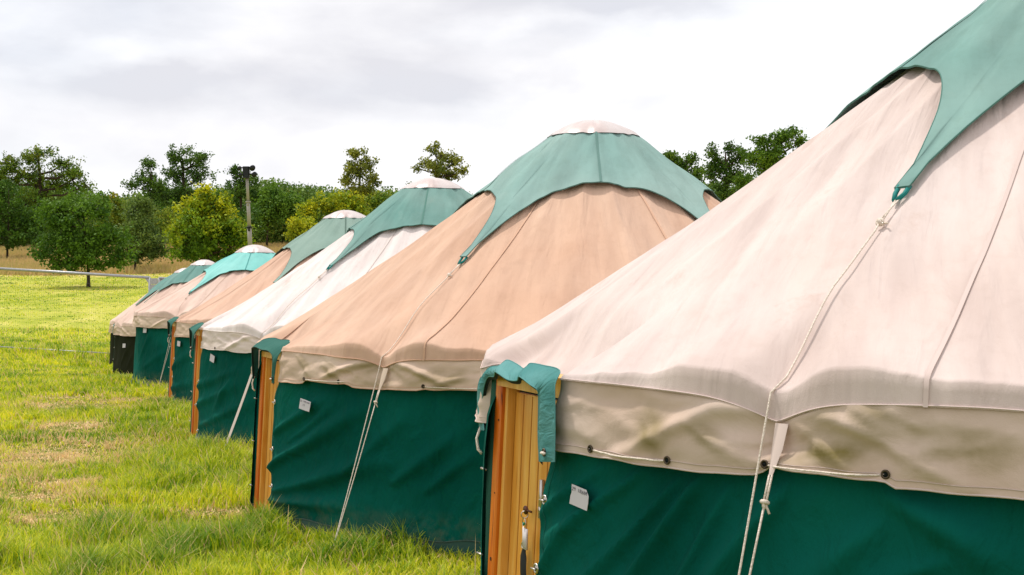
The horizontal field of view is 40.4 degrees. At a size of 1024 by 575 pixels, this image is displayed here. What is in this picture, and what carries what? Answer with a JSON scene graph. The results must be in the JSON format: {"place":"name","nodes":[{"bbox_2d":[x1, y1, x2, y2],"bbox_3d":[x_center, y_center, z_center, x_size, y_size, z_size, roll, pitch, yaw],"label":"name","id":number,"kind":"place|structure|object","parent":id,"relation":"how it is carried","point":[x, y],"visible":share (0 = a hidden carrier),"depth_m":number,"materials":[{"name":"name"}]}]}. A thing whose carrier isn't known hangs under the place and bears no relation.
{"place":"outdoors","nodes":[
{"label":"outdoors","id":0,"kind":"place"},
{"bbox_2d":[0,271,480,574],"bbox_3d":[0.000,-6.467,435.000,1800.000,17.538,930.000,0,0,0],"label":"ground","id":1,"kind":"structure","parent":0,"point":[21,323],"depth_m":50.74,"materials":[{"name":"green plant"}]},
{"bbox_2d":[0,176,50,257],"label":"tree","id":2,"kind":"object","parent":1,"relation":"on","point":[27,229],"visible":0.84,"depth_m":99.91,"materials":[{"name":"green plant"}]},
{"bbox_2d":[0,143,98,249],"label":"tall tree","id":3,"kind":"object","parent":1,"relation":"on","point":[36,180],"visible":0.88,"depth_m":117.63,"materials":[{"name":"green plant"}]},
{"bbox_2d":[0,267,150,353],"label":"fence","id":4,"kind":"object","parent":1,"relation":"on","point":[147,278],"visible":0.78,"depth_m":37.60,"materials":[{"name":"grey metal"}]},
{"bbox_2d":[150,278,157,288],"bbox_3d":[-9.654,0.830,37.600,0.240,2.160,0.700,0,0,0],"label":"fence clamp","id":5,"kind":"object","parent":4,"relation":"attached to","point":[153,280],"visible":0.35,"depth_m":37.53,"materials":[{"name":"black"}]},
{"bbox_2d":[27,184,142,286],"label":"tree","id":6,"kind":"object","parent":1,"relation":"on","point":[86,247],"visible":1,"depth_m":69.60,"materials":[{"name":"green plant"}]},
{"bbox_2d":[85,191,184,236],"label":"tree","id":7,"kind":"object","parent":1,"relation":"on","point":[115,218],"visible":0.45,"depth_m":107.71,"materials":[{"name":"green plant"}]},
{"bbox_2d":[108,193,169,269],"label":"tree","id":8,"kind":"object","parent":1,"relation":"on","point":[138,209],"visible":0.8,"depth_m":84.75,"materials":[{"name":"green plant"}]},
{"bbox_2d":[0,239,289,275],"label":"tall meadow grass","id":9,"kind":"structure","parent":1,"relation":"on","point":[18,258],"depth_m":87.89,"materials":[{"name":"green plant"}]},
{"bbox_2d":[120,155,170,215],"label":"tall tree","id":10,"kind":"object","parent":1,"relation":"on","point":[154,185],"visible":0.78,"depth_m":121.66,"materials":[{"name":"green plant"}]},
{"bbox_2d":[108,268,185,364],"bbox_3d":[-8.450,0.782,36.000,3.935,2.579,3.931,0,0,0],"label":"yurt","id":11,"kind":"object","parent":1,"relation":"on","point":[153,290],"visible":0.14,"depth_m":35.26,"materials":[{"name":"fabric"}]},
{"bbox_2d":[112,260,213,374],"bbox_3d":[-6.820,0.677,30.772,3.877,2.590,3.896,0,0,0],"label":"yurt","id":12,"kind":"object","parent":1,"relation":"on","point":[124,331],"visible":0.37,"depth_m":29.98,"materials":[{"name":"fabric"}]},
{"bbox_2d":[146,143,220,210],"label":"tall tree","id":13,"kind":"object","parent":1,"relation":"on","point":[195,175],"visible":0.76,"depth_m":124.50,"materials":[{"name":"green plant"}]},
{"bbox_2d":[131,245,275,385],"bbox_3d":[-4.674,0.494,25.281,4.426,2.544,4.476,0,0,0],"label":"yurt","id":14,"kind":"object","parent":1,"relation":"on","point":[152,355],"visible":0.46,"depth_m":24.07,"materials":[{"name":"fabric"}]},
{"bbox_2d":[157,181,258,263],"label":"tree","id":15,"kind":"object","parent":1,"relation":"on","point":[189,239],"visible":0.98,"depth_m":75.59,"materials":[{"name":"green plant"}]},
{"bbox_2d":[155,197,269,240],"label":"bush","id":16,"kind":"object","parent":1,"relation":"on","point":[242,212],"visible":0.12,"depth_m":112.02,"materials":[{"name":"green plant"}]},
{"bbox_2d":[220,164,264,211],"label":"tall tree","id":17,"kind":"object","parent":1,"relation":"on","point":[240,189],"visible":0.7,"depth_m":119.60,"materials":[{"name":"green plant"}]},
{"bbox_2d":[237,165,256,244],"bbox_3d":[-10.962,-2.170,57.998,0.869,5.850,0.546,0,0,0],"label":"light mast","id":18,"kind":"object","parent":1,"relation":"on","point":[246,174],"visible":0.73,"depth_m":57.92,"materials":[{"name":"beige metal"}]},
{"bbox_2d":[167,210,365,403],"bbox_3d":[-2.435,0.267,20.279,4.964,2.790,5.030,0,0,0],"label":"yurt","id":19,"kind":"object","parent":1,"relation":"on","point":[316,239],"visible":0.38,"depth_m":19.32,"materials":[{"name":"beige fabric"}]},
{"bbox_2d":[242,182,307,246],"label":"tree","id":20,"kind":"object","parent":1,"relation":"on","point":[282,210],"visible":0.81,"depth_m":117.44,"materials":[{"name":"green plant"}]},
{"bbox_2d":[283,213,316,240],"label":"bush","id":21,"kind":"object","parent":1,"relation":"on","point":[297,228],"visible":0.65,"depth_m":94.65,"materials":[{"name":"green plant"}]},
{"bbox_2d":[189,178,471,446],"bbox_3d":[-0.872,0.231,15.076,5.028,2.838,5.065,0,0,0],"label":"yurt","id":22,"kind":"object","parent":1,"relation":"on","point":[223,395],"visible":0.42,"depth_m":13.94,"materials":[{"name":"beige fabric"}]},
{"bbox_2d":[210,354,214,362],"bbox_3d":[-2.976,0.702,13.819,0.006,0.089,0.144,0,0,-31],"label":"paper note","id":23,"kind":"object","parent":22,"relation":"attached to","point":[212,357],"visible":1,"depth_m":13.81,"materials":[{"name":"grey paper"}]},
{"bbox_2d":[294,187,373,222],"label":"tree","id":24,"kind":"object","parent":1,"relation":"on","point":[328,205],"visible":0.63,"depth_m":99.31,"materials":[{"name":"green plant"}]},
{"bbox_2d":[337,146,382,212],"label":"tall tree","id":25,"kind":"object","parent":1,"relation":"on","point":[355,169],"visible":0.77,"depth_m":109.66,"materials":[{"name":"green plant"}]},
{"bbox_2d":[364,190,391,212],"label":"bush","id":26,"kind":"object","parent":1,"relation":"on","point":[378,199],"visible":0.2,"depth_m":103.57,"materials":[{"name":"green plant"}]},
{"bbox_2d":[0,173,756,248],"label":"wood","id":27,"kind":"object","parent":1,"relation":"on","point":[307,191],"visible":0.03,"depth_m":126.45,"materials":[{"name":"green plant"}]},
{"bbox_2d":[405,140,470,184],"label":"tall tree","id":28,"kind":"object","parent":1,"relation":"on","point":[440,168],"visible":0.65,"depth_m":109.81,"materials":[{"name":"green plant"}]},
{"bbox_2d":[249,119,721,558],"bbox_3d":[0.602,0.199,10.271,4.953,2.874,5.010,0,0,0],"label":"yurt","id":29,"kind":"object","parent":1,"relation":"on","point":[378,367],"visible":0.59,"depth_m":8.74,"materials":[{"name":"beige fabric"}]},
{"bbox_2d":[263,360,279,511],"bbox_3d":[-1.564,1.040,9.343,0.077,1.080,0.592,0,0,-23],"label":"door leaf","id":30,"kind":"structure","parent":29,"relation":"in","point":[273,387],"depth_m":9.53,"materials":[{"name":"brown wood"}]},
{"bbox_2d":[299,398,310,411],"bbox_3d":[-1.295,0.734,8.706,0.006,0.080,0.137,0,0,-40],"label":"paper note","id":31,"kind":"object","parent":29,"relation":"attached to","point":[304,405],"visible":1,"depth_m":8.71,"materials":[{"name":"grey paper"}]},
{"bbox_2d":[661,149,722,188],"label":"tall tree","id":32,"kind":"object","parent":1,"relation":"on","point":[674,157],"visible":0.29,"depth_m":104.81,"materials":[{"name":"green plant"}]},
{"bbox_2d":[698,140,755,201],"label":"tall tree","id":33,"kind":"object","parent":1,"relation":"on","point":[724,166],"visible":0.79,"depth_m":99.86,"materials":[{"name":"green plant"}]},
{"bbox_2d":[475,0,1023,574],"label":"yurt","id":34,"kind":"object","parent":1,"relation":"on","point":[807,358],"visible":1,"depth_m":4.09,"materials":[{"name":"beige fabric"}]},
{"bbox_2d":[490,392,556,574],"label":"door leaf","id":35,"kind":"structure","parent":34,"relation":"in","point":[529,476],"depth_m":4.93,"materials":[{"name":"brown wood"}]},
{"bbox_2d":[520,506,531,574],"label":"key bunch","id":36,"kind":"object","parent":34,"relation":"hanging from","point":[524,547],"visible":1,"depth_m":4.82,"materials":[{"name":"silver metal"}]},
{"bbox_2d":[569,484,588,510],"bbox_3d":[0.206,0.644,4.280,0.005,0.071,0.103,0,0,-31],"label":"paper note","id":37,"kind":"object","parent":34,"relation":"attached to","point":[579,497],"visible":1,"depth_m":4.28,"materials":[{"name":"grey paper"}]},
{"bbox_2d":[730,124,809,189],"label":"tall tree","id":38,"kind":"object","parent":1,"relation":"on","point":[768,156],"visible":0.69,"depth_m":96.59,"materials":[{"name":"green plant"}]},
{"bbox_2d":[0,0,986,196],"label":"sky","id":39,"kind":"structure","parent":0,"point":[281,88],"materials":[{"name":"white"}]}
]}

